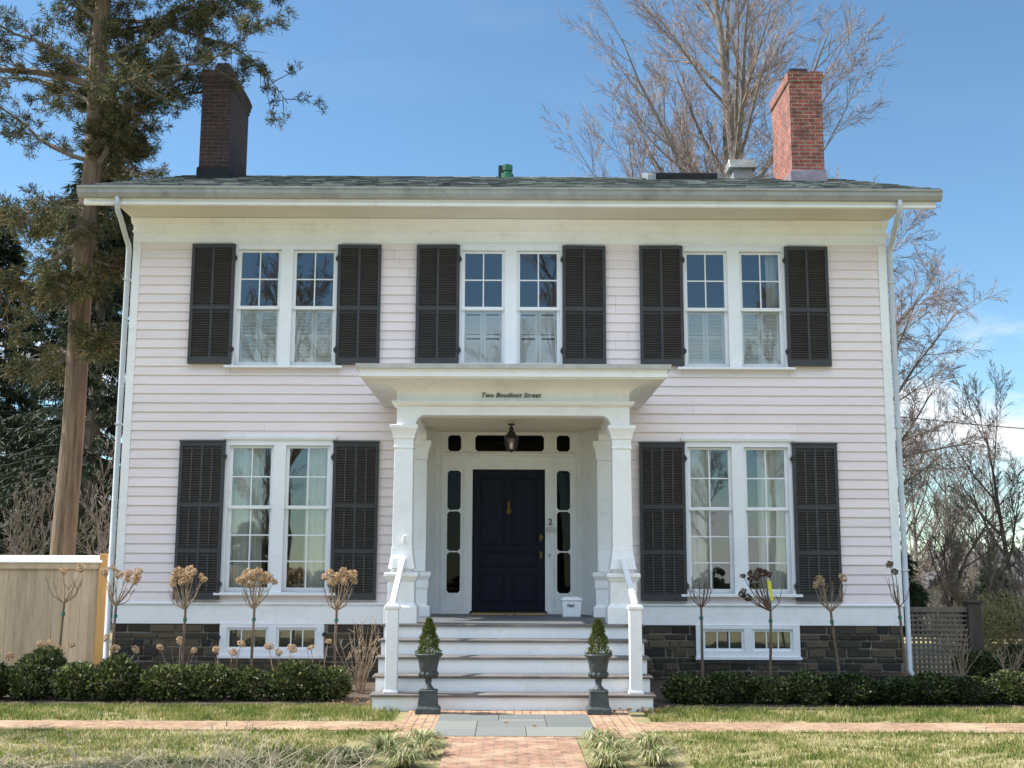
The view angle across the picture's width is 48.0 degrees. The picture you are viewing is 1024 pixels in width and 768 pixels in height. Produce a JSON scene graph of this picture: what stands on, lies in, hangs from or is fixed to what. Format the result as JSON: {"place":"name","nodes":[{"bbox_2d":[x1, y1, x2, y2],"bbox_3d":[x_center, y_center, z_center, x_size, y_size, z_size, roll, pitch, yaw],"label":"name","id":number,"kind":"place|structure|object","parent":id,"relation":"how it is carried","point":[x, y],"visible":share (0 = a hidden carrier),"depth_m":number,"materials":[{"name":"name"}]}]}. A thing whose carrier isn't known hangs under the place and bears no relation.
{"place":"outdoors","nodes":[
{"label":"outdoors","id":0,"kind":"place"},
{"bbox_2d":[323,743,382,763],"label":"variegated grass","id":1,"kind":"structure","parent":0,"point":[355,758],"depth_m":9.67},
{"bbox_2d":[356,732,408,752],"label":"variegated grass","id":2,"kind":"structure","parent":0,"point":[383,743],"depth_m":10.22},
{"bbox_2d":[370,746,431,767],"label":"variegated grass","id":3,"kind":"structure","parent":0,"point":[401,758],"depth_m":9.45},
{"bbox_2d":[396,737,451,758],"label":"variegated grass","id":4,"kind":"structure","parent":0,"point":[426,745],"depth_m":10.03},
{"bbox_2d":[399,728,452,743],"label":"variegated grass","id":5,"kind":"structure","parent":0,"point":[423,735],"depth_m":10.59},
{"bbox_2d":[0,619,1023,767],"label":"ground","id":6,"kind":"structure","parent":0,"point":[434,761],"depth_m":10.54,"materials":[{"name":"plant"}]},
{"bbox_2d":[0,738,81,767],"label":"dry stalk plant","id":7,"kind":"object","parent":6,"relation":"on","point":[16,757],"visible":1,"depth_m":8.90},
{"bbox_2d":[0,468,90,562],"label":"brush shrub","id":8,"kind":"object","parent":6,"relation":"on","point":[23,546],"visible":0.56,"depth_m":25.51,"materials":[{"name":"brown plant"}]},
{"bbox_2d":[0,223,96,562],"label":"spruce tree","id":9,"kind":"object","parent":6,"relation":"on","point":[10,252],"visible":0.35,"depth_m":34.95,"materials":[{"name":"green plant"}]},
{"bbox_2d":[0,554,108,669],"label":"wooden fence","id":10,"kind":"object","parent":6,"relation":"on","point":[30,610],"visible":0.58,"depth_m":17.26,"materials":[{"name":"brown wood"}]},
{"bbox_2d":[0,176,128,608],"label":"spruce tree","id":11,"kind":"object","parent":6,"relation":"on","point":[51,321],"visible":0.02,"depth_m":37.47,"materials":[{"name":"green plant"}]},
{"bbox_2d":[0,102,144,612],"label":"spruce tree","id":12,"kind":"object","parent":6,"relation":"on","point":[99,411],"visible":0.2,"depth_m":31.13,"materials":[{"name":"green plant"}]},
{"bbox_2d":[49,437,121,610],"bbox_3d":[-8.548,3.424,24.608,1.949,4.557,2.226,-2,-9,17],"label":"brush shrub","id":13,"kind":"object","parent":6,"relation":"on","point":[101,545],"visible":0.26,"depth_m":24.39,"materials":[{"name":"brown plant"}]},
{"bbox_2d":[48,730,152,767],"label":"dry stalk plant","id":14,"kind":"object","parent":6,"relation":"on","point":[109,762],"visible":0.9,"depth_m":9.04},
{"bbox_2d":[104,731,221,767],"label":"dry stalk plant","id":15,"kind":"object","parent":6,"relation":"on","point":[162,762],"visible":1,"depth_m":8.73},
{"bbox_2d":[0,0,328,562],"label":"conifer tree","id":16,"kind":"object","parent":6,"relation":"on","point":[96,98],"visible":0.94,"depth_m":20.54,"materials":[{"name":"green plant"}]},
{"bbox_2d":[182,721,281,767],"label":"dry stalk plant","id":17,"kind":"object","parent":6,"relation":"on","point":[223,752],"visible":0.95,"depth_m":8.98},
{"bbox_2d":[228,733,319,767],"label":"dry stalk plant","id":18,"kind":"object","parent":6,"relation":"on","point":[274,758],"visible":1,"depth_m":8.66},
{"bbox_2d":[308,743,378,767],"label":"dry stalk plant","id":19,"kind":"object","parent":6,"relation":"on","point":[351,766],"visible":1,"depth_m":9.16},
{"bbox_2d":[8,697,998,766],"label":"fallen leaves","id":20,"kind":"object","parent":6,"relation":"on","point":[534,725],"visible":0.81,"depth_m":13.02,"materials":[{"name":"brown plant"}]},
{"bbox_2d":[76,63,942,711],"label":"house","id":21,"kind":"structure","parent":6,"relation":"on","point":[678,379],"depth_m":17.12,"materials":[{"name":"pink paint"}]},
{"bbox_2d":[217,624,324,658],"bbox_3d":[-3.464,3.707,16.590,1.530,0.478,0.140,0,-9,0],"label":"basement window","id":22,"kind":"structure","parent":21,"relation":"in","point":[272,630],"depth_m":16.56,"materials":[{"name":"paint"}]},
{"bbox_2d":[213,435,336,595],"bbox_3d":[-3.434,1.928,16.937,1.760,2.328,0.312,0,-9,0],"label":"window","id":23,"kind":"structure","parent":21,"relation":"in","point":[244,462],"depth_m":16.98,"materials":[{"name":"paint"}]},
{"bbox_2d":[224,242,342,368],"bbox_3d":[-3.413,-1.186,17.396,1.760,1.942,0.249,0,-9,0],"label":"window","id":24,"kind":"structure","parent":21,"relation":"in","point":[288,318],"depth_m":17.41,"materials":[{"name":"paint"}]},
{"bbox_2d":[472,470,544,609],"bbox_3d":[-0.052,2.375,17.572,1.112,2.133,0.145,0,-9,0],"label":"front door","id":25,"kind":"structure","parent":21,"relation":"in","point":[508,515],"depth_m":17.59,"materials":[{"name":"blue paint"}]},
{"bbox_2d":[471,612,546,614],"bbox_3d":[-0.050,3.402,17.017,1.110,0.023,0.442,0,-9,0],"label":"doormat","id":26,"kind":"object","parent":21,"relation":"on","point":[483,613],"visible":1,"depth_m":16.86,"materials":[{"name":"brown fabric"}]},
{"bbox_2d":[457,243,564,363],"bbox_3d":[-0.018,-1.192,17.435,1.640,1.894,0.194,0,-9,0],"label":"window","id":27,"kind":"structure","parent":21,"relation":"in","point":[510,348],"depth_m":17.43,"materials":[{"name":"paint"}]},
{"bbox_2d":[504,423,518,451],"bbox_3d":[-0.010,0.747,15.877,0.210,0.399,0.210,0,-9,0],"label":"hanging lantern","id":28,"kind":"object","parent":21,"relation":"hanging from","point":[511,435],"visible":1,"depth_m":15.84,"materials":[{"name":"black metal"}]},
{"bbox_2d":[560,597,581,616],"bbox_3d":[0.844,3.171,16.360,0.304,0.284,0.240,0,-9,0],"label":"mail box","id":29,"kind":"object","parent":21,"relation":"on","point":[571,606],"visible":1,"depth_m":16.26,"materials":[{"name":"paint"}]},
{"bbox_2d":[677,244,795,370],"bbox_3d":[3.357,-1.149,17.480,1.760,1.942,0.367,0,-9,0],"label":"window","id":30,"kind":"structure","parent":21,"relation":"in","point":[740,326],"depth_m":17.44,"materials":[{"name":"paint"}]},
{"bbox_2d":[680,437,802,596],"bbox_3d":[3.336,1.955,16.963,1.760,2.328,0.312,0,-9,0],"label":"window","id":31,"kind":"structure","parent":21,"relation":"in","point":[776,541],"depth_m":17.00,"materials":[{"name":"paint"}]},
{"bbox_2d":[695,625,801,659],"bbox_3d":[3.406,3.735,16.616,1.530,0.478,0.140,0,-9,0],"label":"basement window","id":32,"kind":"structure","parent":21,"relation":"in","point":[747,651],"depth_m":16.59,"materials":[{"name":"paint"}]},
{"bbox_2d":[0,700,1023,722],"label":"grass strip","id":33,"kind":"object","parent":6,"relation":"on","point":[290,711],"depth_m":12.73,"materials":[{"name":"plant"}]},
{"bbox_2d":[0,679,1023,710],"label":"mulch bed","id":34,"kind":"object","parent":6,"relation":"on","point":[661,700],"visible":0.03,"depth_m":13.69,"materials":[{"name":"soil"}]},
{"bbox_2d":[0,661,16,698],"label":"box shrub","id":35,"kind":"object","parent":34,"relation":"on","point":[3,665],"visible":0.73,"depth_m":13.85,"materials":[{"name":"green plant"}]},
{"bbox_2d":[0,663,56,699],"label":"box shrub","id":36,"kind":"object","parent":34,"relation":"on","point":[37,681],"visible":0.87,"depth_m":13.81,"materials":[{"name":"green plant"}]},
{"bbox_2d":[13,645,68,689],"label":"box shrub","id":37,"kind":"object","parent":34,"relation":"on","point":[55,658],"visible":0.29,"depth_m":14.60,"materials":[{"name":"green plant"}]},
{"bbox_2d":[36,639,75,666],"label":"hydrangea","id":38,"kind":"object","parent":34,"relation":"on","point":[40,643],"visible":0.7,"depth_m":15.09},
{"bbox_2d":[46,563,85,650],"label":"hydrangea tree","id":39,"kind":"object","parent":34,"relation":"on","point":[62,570],"visible":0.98,"depth_m":15.21,"materials":[{"name":"beige plant"}]},
{"bbox_2d":[46,660,100,700],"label":"box shrub","id":40,"kind":"object","parent":34,"relation":"on","point":[65,683],"visible":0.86,"depth_m":13.81,"materials":[{"name":"green plant"}]},
{"bbox_2d":[82,652,144,700],"bbox_3d":[-4.809,3.569,13.974,0.789,0.614,0.821,-5,-10,30],"label":"box shrub","id":41,"kind":"object","parent":34,"relation":"on","point":[113,688],"visible":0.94,"depth_m":13.77,"materials":[{"name":"green plant"}]},
{"bbox_2d":[100,564,142,676],"bbox_3d":[-5.216,3.217,15.198,0.631,1.644,0.321,0,-9,0],"label":"hydrangea tree","id":42,"kind":"object","parent":34,"relation":"on","point":[136,577],"visible":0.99,"depth_m":15.25,"materials":[{"name":"beige plant"}]},
{"bbox_2d":[103,634,139,661],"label":"hydrangea","id":43,"kind":"object","parent":34,"relation":"on","point":[117,648],"visible":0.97,"depth_m":15.02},
{"bbox_2d":[132,662,200,701],"bbox_3d":[-4.184,3.622,13.963,0.776,0.472,0.806,-4,-10,26],"label":"box shrub","id":44,"kind":"object","parent":34,"relation":"on","point":[164,689],"visible":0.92,"depth_m":13.76,"materials":[{"name":"green plant"}]},
{"bbox_2d":[156,636,197,677],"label":"hydrangea","id":45,"kind":"object","parent":34,"relation":"on","point":[179,642],"visible":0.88,"depth_m":15.28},
{"bbox_2d":[168,565,207,664],"bbox_3d":[-4.313,3.215,15.184,0.527,1.648,0.332,0,-9,0],"label":"hydrangea tree","id":46,"kind":"object","parent":34,"relation":"on","point":[176,573],"visible":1,"depth_m":15.22,"materials":[{"name":"beige plant"}]},
{"bbox_2d":[174,662,232,700],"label":"box shrub","id":47,"kind":"object","parent":34,"relation":"on","point":[205,672],"visible":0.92,"depth_m":13.82,"materials":[{"name":"green plant"}]},
{"bbox_2d":[212,640,245,667],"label":"hydrangea","id":48,"kind":"object","parent":34,"relation":"on","point":[233,653],"visible":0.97,"depth_m":15.40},
{"bbox_2d":[223,664,272,701],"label":"box shrub","id":49,"kind":"object","parent":34,"relation":"on","point":[255,679],"visible":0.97,"depth_m":13.86,"materials":[{"name":"green plant"}]},
{"bbox_2d":[235,567,277,689],"bbox_3d":[-3.403,3.232,15.199,0.572,1.625,0.284,4,-10,-23],"label":"hydrangea tree","id":50,"kind":"object","parent":34,"relation":"on","point":[249,575],"visible":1,"depth_m":15.24,"materials":[{"name":"beige plant"}]},
{"bbox_2d":[263,642,296,679],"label":"hydrangea","id":51,"kind":"object","parent":34,"relation":"on","point":[270,647],"visible":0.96,"depth_m":15.44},
{"bbox_2d":[265,658,328,700],"bbox_3d":[-2.642,3.604,13.977,0.736,0.528,0.765,6,-11,-32],"label":"box shrub","id":52,"kind":"object","parent":34,"relation":"on","point":[281,688],"visible":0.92,"depth_m":13.82,"materials":[{"name":"green plant"}]},
{"bbox_2d":[305,665,353,700],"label":"box shrub","id":53,"kind":"object","parent":34,"relation":"on","point":[342,681],"visible":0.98,"depth_m":13.85,"materials":[{"name":"green plant"}]},
{"bbox_2d":[321,567,357,686],"bbox_3d":[-2.298,3.237,15.195,0.497,1.623,0.362,0,-9,0],"label":"hydrangea tree","id":54,"kind":"object","parent":34,"relation":"on","point":[352,578],"visible":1,"depth_m":15.22,"materials":[{"name":"beige plant"}]},
{"bbox_2d":[331,617,380,693],"bbox_3d":[-1.993,3.472,14.726,0.658,1.020,0.613,0,-9,0],"label":"bare shrub","id":55,"kind":"object","parent":34,"relation":"on","point":[360,687],"visible":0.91,"depth_m":14.69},
{"bbox_2d":[660,671,716,704],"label":"box shrub","id":56,"kind":"object","parent":34,"relation":"on","point":[685,688],"visible":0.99,"depth_m":13.65,"materials":[{"name":"green plant"}]},
{"bbox_2d":[684,577,713,677],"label":"hydrangea tree","id":57,"kind":"object","parent":34,"relation":"on","point":[701,606],"visible":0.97,"depth_m":15.23,"materials":[{"name":"brown plant"}]},
{"bbox_2d":[701,670,759,703],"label":"box shrub","id":58,"kind":"object","parent":34,"relation":"on","point":[721,681],"visible":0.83,"depth_m":13.69,"materials":[{"name":"green plant"}]},
{"bbox_2d":[738,567,781,687],"bbox_3d":[3.320,3.248,15.200,0.596,1.641,0.326,0,-9,0],"label":"hydrangea tree","id":59,"kind":"object","parent":34,"relation":"on","point":[766,603],"visible":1,"depth_m":15.23,"materials":[{"name":"brown plant"}]},
{"bbox_2d":[742,675,794,703],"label":"box shrub","id":60,"kind":"object","parent":34,"relation":"on","point":[777,694],"visible":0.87,"depth_m":13.67,"materials":[{"name":"green plant"}]},
{"bbox_2d":[781,669,838,705],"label":"box shrub","id":61,"kind":"object","parent":34,"relation":"on","point":[806,680],"visible":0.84,"depth_m":13.69,"materials":[{"name":"green plant"}]},
{"bbox_2d":[813,574,847,672],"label":"hydrangea tree","id":62,"kind":"object","parent":34,"relation":"on","point":[822,583],"visible":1,"depth_m":15.23,"materials":[{"name":"brown plant"}]},
{"bbox_2d":[815,672,881,704],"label":"box shrub","id":63,"kind":"object","parent":34,"relation":"on","point":[846,693],"visible":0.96,"depth_m":13.61,"materials":[{"name":"green plant"}]},
{"bbox_2d":[863,677,924,705],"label":"box shrub","id":64,"kind":"object","parent":34,"relation":"on","point":[890,685],"visible":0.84,"depth_m":13.62,"materials":[{"name":"green plant"}]},
{"bbox_2d":[885,561,909,676],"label":"hydrangea tree","id":65,"kind":"object","parent":34,"relation":"on","point":[893,572],"visible":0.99,"depth_m":15.24,"materials":[{"name":"brown plant"}]},
{"bbox_2d":[894,670,960,704],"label":"box shrub","id":66,"kind":"object","parent":34,"relation":"on","point":[945,694],"visible":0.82,"depth_m":13.68,"materials":[{"name":"green plant"}]},
{"bbox_2d":[938,618,979,677],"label":"bare shrub","id":67,"kind":"object","parent":34,"relation":"on","point":[961,670],"visible":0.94,"depth_m":16.01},
{"bbox_2d":[937,675,1001,704],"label":"box shrub","id":68,"kind":"object","parent":34,"relation":"on","point":[985,687],"visible":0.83,"depth_m":13.70,"materials":[{"name":"green plant"}]},
{"bbox_2d":[951,650,1011,678],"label":"box shrub","id":69,"kind":"object","parent":34,"relation":"on","point":[993,665],"visible":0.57,"depth_m":16.11,"materials":[{"name":"green plant"}]},
{"bbox_2d":[989,668,1023,704],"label":"box shrub","id":70,"kind":"object","parent":34,"relation":"on","point":[1009,695],"visible":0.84,"depth_m":13.74,"materials":[{"name":"green plant"}]},
{"bbox_2d":[989,642,1023,689],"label":"bare shrub","id":71,"kind":"object","parent":34,"relation":"on","point":[1002,663],"visible":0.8,"depth_m":15.41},
{"bbox_2d":[996,642,1023,676],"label":"box shrub","id":72,"kind":"object","parent":34,"relation":"on","point":[1010,648],"visible":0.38,"depth_m":16.38,"materials":[{"name":"green plant"}]},
{"bbox_2d":[433,714,593,735],"bbox_3d":[0.025,3.537,11.915,1.622,0.022,1.632,0,-9,0],"label":"bluestone landing","id":73,"kind":"object","parent":6,"relation":"on","point":[492,725],"visible":0.88,"depth_m":11.89,"materials":[{"name":"stone"}]},
{"bbox_2d":[393,710,645,738],"bbox_3d":[0.073,3.597,12.113,2.470,0.066,2.150,0,-9,0],"label":"brick apron","id":74,"kind":"object","parent":6,"relation":"on","point":[623,722],"visible":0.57,"depth_m":12.28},
{"bbox_2d":[415,652,442,713],"bbox_3d":[-0.939,3.354,12.901,0.320,0.651,0.318,0,-9,0],"label":"garden urn","id":75,"kind":"object","parent":74,"relation":"on","point":[428,692],"visible":0.99,"depth_m":12.82,"materials":[{"name":"stone"}]},
{"bbox_2d":[415,617,441,654],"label":"dwarf conifer","id":76,"kind":"object","parent":75,"relation":"on","point":[429,628],"visible":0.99,"depth_m":12.94,"materials":[{"name":"green plant"}]},
{"bbox_2d":[584,653,611,714],"bbox_3d":[0.971,3.362,12.909,0.320,0.651,0.318,0,-9,0],"label":"garden urn","id":77,"kind":"object","parent":74,"relation":"on","point":[598,702],"visible":0.98,"depth_m":12.82,"materials":[{"name":"stone"}]},
{"bbox_2d":[585,618,611,654],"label":"dwarf conifer","id":78,"kind":"object","parent":77,"relation":"on","point":[598,628],"visible":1,"depth_m":12.94,"materials":[{"name":"green plant"}]},
{"bbox_2d":[540,46,773,177],"bbox_3d":[4.622,-1.204,31.227,7.841,17.060,6.356,-3,-9,18],"label":"bare tree","id":79,"kind":"object","parent":6,"relation":"on","point":[656,80],"visible":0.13,"depth_m":32.20,"materials":[{"name":"brown plant"}]},
{"bbox_2d":[557,0,868,177],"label":"bare tree","id":80,"kind":"object","parent":6,"relation":"on","point":[734,149],"visible":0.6,"depth_m":30.69,"materials":[{"name":"brown plant"}]},
{"bbox_2d":[715,1,905,181],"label":"bare tree","id":81,"kind":"object","parent":6,"relation":"on","point":[863,54],"visible":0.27,"depth_m":32.11,"materials":[{"name":"grey plant"}]},
{"bbox_2d":[758,154,1019,503],"bbox_3d":[8.386,0.052,26.503,6.122,12.929,7.633,-3,-9,19],"label":"bare tree","id":82,"kind":"object","parent":6,"relation":"on","point":[906,435],"visible":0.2,"depth_m":26.40,"materials":[{"name":"brown plant"}]},
{"bbox_2d":[901,552,930,636],"bbox_3d":[9.848,5.765,29.022,1.858,3.261,2.132,0,-9,0],"label":"evergreen shrub","id":83,"kind":"object","parent":6,"relation":"on","point":[918,595],"visible":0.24,"depth_m":28.76,"materials":[{"name":"green plant"}]},
{"bbox_2d":[894,406,944,555],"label":"bare tree","id":84,"kind":"object","parent":6,"relation":"on","point":[908,503],"visible":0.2,"depth_m":62.45,"materials":[{"name":"grey plant"}]},
{"bbox_2d":[896,418,961,570],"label":"bare tree","id":85,"kind":"object","parent":6,"relation":"on","point":[914,520],"visible":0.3,"depth_m":46.38,"materials":[{"name":"brown plant"}]},
{"bbox_2d":[903,600,983,678],"bbox_3d":[6.372,3.804,16.963,1.145,1.210,0.250,0,-9,0],"label":"lattice fence","id":86,"kind":"object","parent":6,"relation":"on","point":[969,615],"visible":0.54,"depth_m":16.94,"materials":[{"name":"grey wood"}]},
{"bbox_2d":[907,545,982,632],"bbox_3d":[13.924,6.923,37.239,3.230,4.490,3.882,-3,-10,20],"label":"brush shrub","id":87,"kind":"object","parent":6,"relation":"on","point":[923,573],"visible":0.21,"depth_m":36.91,"materials":[{"name":"grey plant"}]},
{"bbox_2d":[910,497,984,598],"bbox_3d":[14.235,6.522,37.339,2.208,5.627,2.367,3,-9,-16],"label":"bare tree","id":88,"kind":"object","parent":6,"relation":"on","point":[943,538],"visible":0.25,"depth_m":37.36,"materials":[{"name":"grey plant"}]},
{"bbox_2d":[907,444,994,559],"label":"bare tree","id":89,"kind":"object","parent":6,"relation":"on","point":[957,481],"visible":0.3,"depth_m":53.67,"materials":[{"name":"brown plant"}]},
{"bbox_2d":[893,357,1023,623],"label":"bare tree","id":90,"kind":"object","parent":6,"relation":"on","point":[935,510],"visible":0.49,"depth_m":35.40,"materials":[{"name":"brown plant"}]},
{"bbox_2d":[899,458,1023,627],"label":"bare tree","id":91,"kind":"object","parent":6,"relation":"on","point":[972,521],"visible":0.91,"depth_m":29.48,"materials":[{"name":"brown plant"}]},
{"bbox_2d":[917,527,1023,623],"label":"brush shrub","id":92,"kind":"object","parent":6,"relation":"on","point":[952,571],"visible":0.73,"depth_m":28.59,"materials":[{"name":"brown plant"}]},
{"bbox_2d":[922,551,1023,615],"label":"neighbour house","id":93,"kind":"structure","parent":6,"relation":"on","point":[972,556],"depth_m":48.29,"materials":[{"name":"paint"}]},
{"bbox_2d":[924,356,1023,638],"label":"bare tree","id":94,"kind":"object","parent":6,"relation":"on","point":[995,488],"visible":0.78,"depth_m":30.90,"materials":[{"name":"brown plant"}]},
{"bbox_2d":[930,600,1017,653],"bbox_3d":[8.868,4.724,22.159,1.680,1.156,1.525,0,-9,0],"label":"straw shrub","id":95,"kind":"object","parent":6,"relation":"on","point":[985,638],"visible":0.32,"depth_m":21.85,"materials":[{"name":"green plant"}]},
{"bbox_2d":[932,481,1015,581],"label":"bare tree","id":96,"kind":"object","parent":6,"relation":"on","point":[974,558],"visible":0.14,"depth_m":47.17,"materials":[{"name":"brown plant"}]},
{"bbox_2d":[943,445,1023,551],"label":"bare tree","id":97,"kind":"object","parent":6,"relation":"on","point":[991,512],"visible":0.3,"depth_m":57.73,"materials":[{"name":"brown plant"}]},
{"bbox_2d":[968,568,1023,638],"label":"evergreen shrub","id":98,"kind":"object","parent":6,"relation":"on","point":[982,585],"visible":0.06,"depth_m":31.87,"materials":[{"name":"green plant"}]},
{"bbox_2d":[974,590,1023,650],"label":"straw shrub","id":99,"kind":"object","parent":6,"relation":"on","point":[1017,610],"visible":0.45,"depth_m":22.36,"materials":[{"name":"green plant"}]},
{"bbox_2d":[994,529,1023,615],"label":"brush shrub","id":100,"kind":"object","parent":6,"relation":"on","point":[1016,585],"visible":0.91,"depth_m":28.45,"materials":[{"name":"brown plant"}]},
{"bbox_2d":[0,720,1023,733],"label":"cross path","id":101,"kind":"structure","parent":0,"point":[998,728],"depth_m":11.87,"materials":[{"name":"brick"}]},
{"bbox_2d":[0,0,1023,566],"label":"sky","id":102,"kind":"structure","parent":0,"point":[409,87],"materials":[{"name":"blue"}]},
{"bbox_2d":[439,737,587,767],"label":"front path","id":103,"kind":"structure","parent":0,"point":[499,752],"depth_m":10.12,"materials":[{"name":"brick"}]},
{"bbox_2d":[572,727,630,745],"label":"variegated grass","id":104,"kind":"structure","parent":0,"point":[598,733],"depth_m":10.60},
{"bbox_2d":[578,746,640,767],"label":"variegated grass","id":105,"kind":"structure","parent":0,"point":[607,758],"depth_m":9.47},
{"bbox_2d":[577,736,641,756],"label":"variegated grass","id":106,"kind":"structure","parent":0,"point":[619,746],"depth_m":10.02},
{"bbox_2d":[624,731,678,751],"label":"variegated grass","id":107,"kind":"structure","parent":0,"point":[646,740],"depth_m":10.31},
{"bbox_2d":[623,744,686,766],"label":"variegated grass","id":108,"kind":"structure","parent":0,"point":[656,755],"depth_m":9.60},
{"bbox_2d":[908,571,964,633],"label":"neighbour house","id":109,"kind":"structure","parent":0,"point":[932,591],"depth_m":38.94,"materials":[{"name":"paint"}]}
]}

